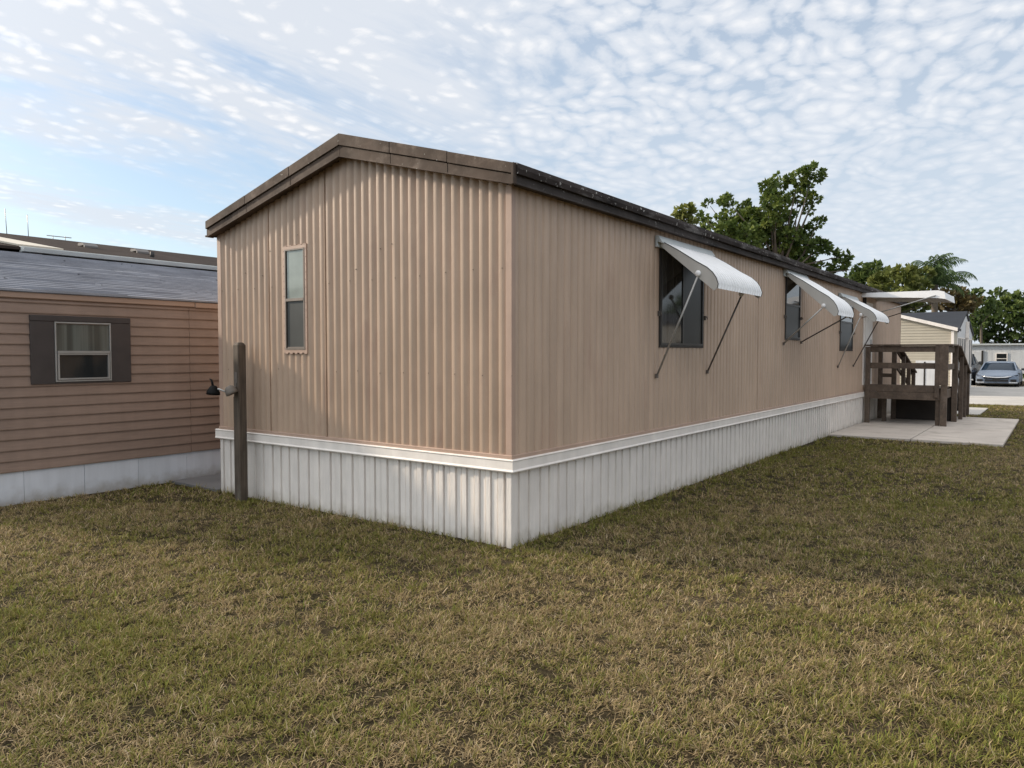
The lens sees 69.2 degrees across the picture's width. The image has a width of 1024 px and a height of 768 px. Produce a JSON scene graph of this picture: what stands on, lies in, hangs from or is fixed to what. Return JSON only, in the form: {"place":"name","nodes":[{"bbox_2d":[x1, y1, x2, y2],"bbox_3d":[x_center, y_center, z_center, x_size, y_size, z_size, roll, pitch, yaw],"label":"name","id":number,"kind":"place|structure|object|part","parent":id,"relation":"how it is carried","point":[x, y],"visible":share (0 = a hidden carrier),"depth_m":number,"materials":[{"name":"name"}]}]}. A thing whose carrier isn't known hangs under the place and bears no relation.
{"place":"outdoors","nodes":[
{"label":"outdoors","id":0,"kind":"place"},
{"bbox_2d":[0,251,220,506],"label":"brown house","id":1,"kind":"structure","parent":0,"point":[109,370],"depth_m":8.76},
{"bbox_2d":[54,322,111,381],"bbox_3d":[-4.880,-0.365,8.460,0.045,0.667,0.604,2,3,36],"label":"window","id":2,"kind":"structure","parent":1,"relation":"in","point":[81,351],"depth_m":8.45,"materials":[{"name":"metal"}]},
{"bbox_2d":[171,474,220,491],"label":"side path","id":3,"kind":"structure","parent":0,"point":[213,481],"depth_m":9.23,"materials":[{"name":"grey concrete"}]},
{"bbox_2d":[0,381,1023,767],"bbox_3d":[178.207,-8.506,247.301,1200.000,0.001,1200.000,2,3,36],"label":"ground","id":4,"kind":"structure","parent":0,"point":[324,631],"depth_m":4.33,"materials":[{"name":"green plant"}]},
{"bbox_2d":[0,211,216,271],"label":"brown roofed house","id":5,"kind":"structure","parent":4,"relation":"on","point":[45,246],"depth_m":12.05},
{"bbox_2d":[206,342,247,500],"bbox_3d":[-3.092,0.471,8.031,0.412,1.842,0.226,-1,2,-13],"label":"wooden post","id":6,"kind":"object","parent":4,"relation":"on","point":[238,389],"visible":0.97,"depth_m":8.07,"materials":[{"name":"brown wood"}]},
{"bbox_2d":[205,133,954,548],"bbox_3d":[4.388,-0.814,14.242,5.920,3.741,18.596,2,3,36],"label":"mobile home","id":7,"kind":"object","parent":4,"relation":"on","point":[487,351],"visible":0.94,"depth_m":7.36,"materials":[{"name":"beige paint"}]},
{"bbox_2d":[283,243,307,353],"bbox_3d":[-2.259,-0.880,7.741,0.386,1.134,0.028,2,3,36],"label":"window","id":8,"kind":"structure","parent":7,"relation":"in","point":[295,302],"depth_m":7.74,"materials":[{"name":"grey glass"}]},
{"bbox_2d":[657,248,707,347],"bbox_3d":[2.043,-1.009,8.810,0.055,1.155,1.368,2,3,36],"label":"window","id":9,"kind":"structure","parent":7,"relation":"in","point":[676,281],"depth_m":8.72,"materials":[{"name":"grey glass"}]},
{"bbox_2d":[784,277,802,340],"bbox_3d":[4.716,-1.254,12.423,0.055,1.040,0.968,2,3,36],"label":"window","id":10,"kind":"structure","parent":7,"relation":"in","point":[792,315],"depth_m":12.40,"materials":[{"name":"grey glass"}]},
{"bbox_2d":[839,305,853,350],"bbox_3d":[7.027,-1.228,15.556,0.055,1.070,1.268,2,3,36],"label":"window","id":11,"kind":"structure","parent":7,"relation":"in","point":[846,325],"depth_m":15.54,"materials":[{"name":"grey glass"}]},
{"bbox_2d":[862,302,872,384],"bbox_3d":[8.288,-0.937,17.255,0.082,1.900,0.980,2,3,36],"label":"door","id":12,"kind":"structure","parent":7,"relation":"in","point":[867,323],"depth_m":17.08,"materials":[{"name":"white paint"}]},
{"bbox_2d":[670,202,699,225],"bbox_3d":[6.698,-3.278,29.040,1.218,7.614,1.363,1,2,13],"label":"leafy tree","id":13,"kind":"object","parent":4,"relation":"on","point":[683,214],"visible":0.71,"depth_m":28.62,"materials":[{"name":"green plant"}]},
{"bbox_2d":[695,160,868,273],"bbox_3d":[11.605,-4.767,33.667,7.654,10.213,3.611,0,2,-6],"label":"broadleaf tree","id":14,"kind":"object","parent":4,"relation":"on","point":[747,223],"visible":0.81,"depth_m":33.05,"materials":[{"name":"green plant"}]},
{"bbox_2d":[843,258,900,291],"bbox_3d":[19.384,-3.359,40.251,3.432,6.861,2.368,0,2,2],"label":"round tree","id":15,"kind":"object","parent":4,"relation":"on","point":[860,277],"visible":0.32,"depth_m":39.90,"materials":[{"name":"green plant"}]},
{"bbox_2d":[866,263,936,312],"bbox_3d":[19.608,-2.910,36.970,3.470,6.246,2.897,-2,3,-35],"label":"olive tree","id":16,"kind":"object","parent":4,"relation":"on","point":[909,277],"visible":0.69,"depth_m":36.45,"materials":[{"name":"green plant"}]},
{"bbox_2d":[829,414,1018,446],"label":"patio","id":17,"kind":"structure","parent":4,"relation":"on","point":[995,432],"depth_m":15.22,"materials":[{"name":"concrete"}]},
{"bbox_2d":[864,344,970,426],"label":"wooden deck","id":18,"kind":"structure","parent":17,"relation":"on","point":[943,403],"depth_m":16.95,"materials":[{"name":"brown wood"}]},
{"bbox_2d":[910,253,977,311],"bbox_3d":[22.574,-3.418,39.822,3.179,7.026,2.849,-1,3,-25],"label":"palm tree","id":19,"kind":"object","parent":4,"relation":"on","point":[941,278],"visible":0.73,"depth_m":39.38,"materials":[{"name":"green plant"}]},
{"bbox_2d":[916,284,983,314],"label":"rust leaved tree","id":20,"kind":"object","parent":4,"relation":"on","point":[967,303],"visible":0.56,"depth_m":42.37,"materials":[{"name":"brown plant"}]},
{"bbox_2d":[956,286,1005,343],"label":"open limbed tree","id":21,"kind":"object","parent":4,"relation":"on","point":[989,303],"visible":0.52,"depth_m":45.83,"materials":[{"name":"green plant"}]},
{"bbox_2d":[969,286,1023,343],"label":"dense tree","id":22,"kind":"object","parent":4,"relation":"on","point":[1012,313],"visible":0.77,"depth_m":49.36,"materials":[{"name":"green plant"}]},
{"bbox_2d":[972,343,1023,380],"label":"white trailer","id":23,"kind":"object","parent":4,"relation":"on","point":[1012,352],"visible":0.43,"depth_m":44.21,"materials":[{"name":"white metal"}]},
{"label":"door","id":24,"kind":"part","parent":23,"relation":"part of","materials":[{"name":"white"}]},
{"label":"window","id":25,"kind":"part","parent":23,"relation":"part of","materials":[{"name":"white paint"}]},
{"bbox_2d":[0,0,1023,343],"label":"sky","id":26,"kind":"structure","parent":0,"point":[124,123],"materials":[{"name":"blue"}]},
{"bbox_2d":[957,407,987,414],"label":"path","id":27,"kind":"structure","parent":0,"point":[975,411],"depth_m":20.83,"materials":[{"name":"concrete"}]},
{"bbox_2d":[969,385,1023,405],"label":"driveway","id":28,"kind":"structure","parent":0,"point":[1003,395],"depth_m":28.37,"materials":[{"name":"concrete"}]},
{"bbox_2d":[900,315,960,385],"bbox_3d":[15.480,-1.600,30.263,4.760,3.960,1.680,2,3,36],"label":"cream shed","id":29,"kind":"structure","parent":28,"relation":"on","point":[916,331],"depth_m":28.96,"materials":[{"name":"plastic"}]},
{"bbox_2d":[915,360,934,384],"bbox_3d":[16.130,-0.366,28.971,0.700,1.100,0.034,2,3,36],"label":"door","id":30,"kind":"structure","parent":29,"relation":"in","point":[923,376],"depth_m":28.97,"materials":[{"name":"white"}]},
{"bbox_2d":[901,311,973,391],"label":"white long house","id":31,"kind":"structure","parent":28,"relation":"on","point":[961,321],"depth_m":31.88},
{"bbox_2d":[968,339,970,366],"bbox_3d":[20.613,-1.366,33.471,0.022,1.330,0.560,2,3,36],"label":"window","id":32,"kind":"structure","parent":31,"relation":"in","point":[969,339],"depth_m":33.47,"materials":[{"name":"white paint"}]},
{"bbox_2d":[970,339,971,367],"bbox_3d":[21.118,-1.394,34.154,0.022,1.330,0.560,2,3,36],"label":"window","id":33,"kind":"structure","parent":31,"relation":"in","point":[971,339],"depth_m":34.09,"materials":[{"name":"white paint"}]},
{"bbox_2d":[971,354,981,384],"bbox_3d":[23.875,-0.835,39.651,2.140,1.623,4.706,2,3,36],"label":"parked car","id":34,"kind":"object","parent":28,"relation":"on","point":[976,364],"visible":0.18,"depth_m":38.20,"materials":[{"name":"black paint"}]},
{"bbox_2d":[973,361,1023,386],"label":"parked car","id":35,"kind":"object","parent":28,"relation":"on","point":[1000,372],"visible":1,"depth_m":36.16,"materials":[{"name":"silver metal"}]}
]}

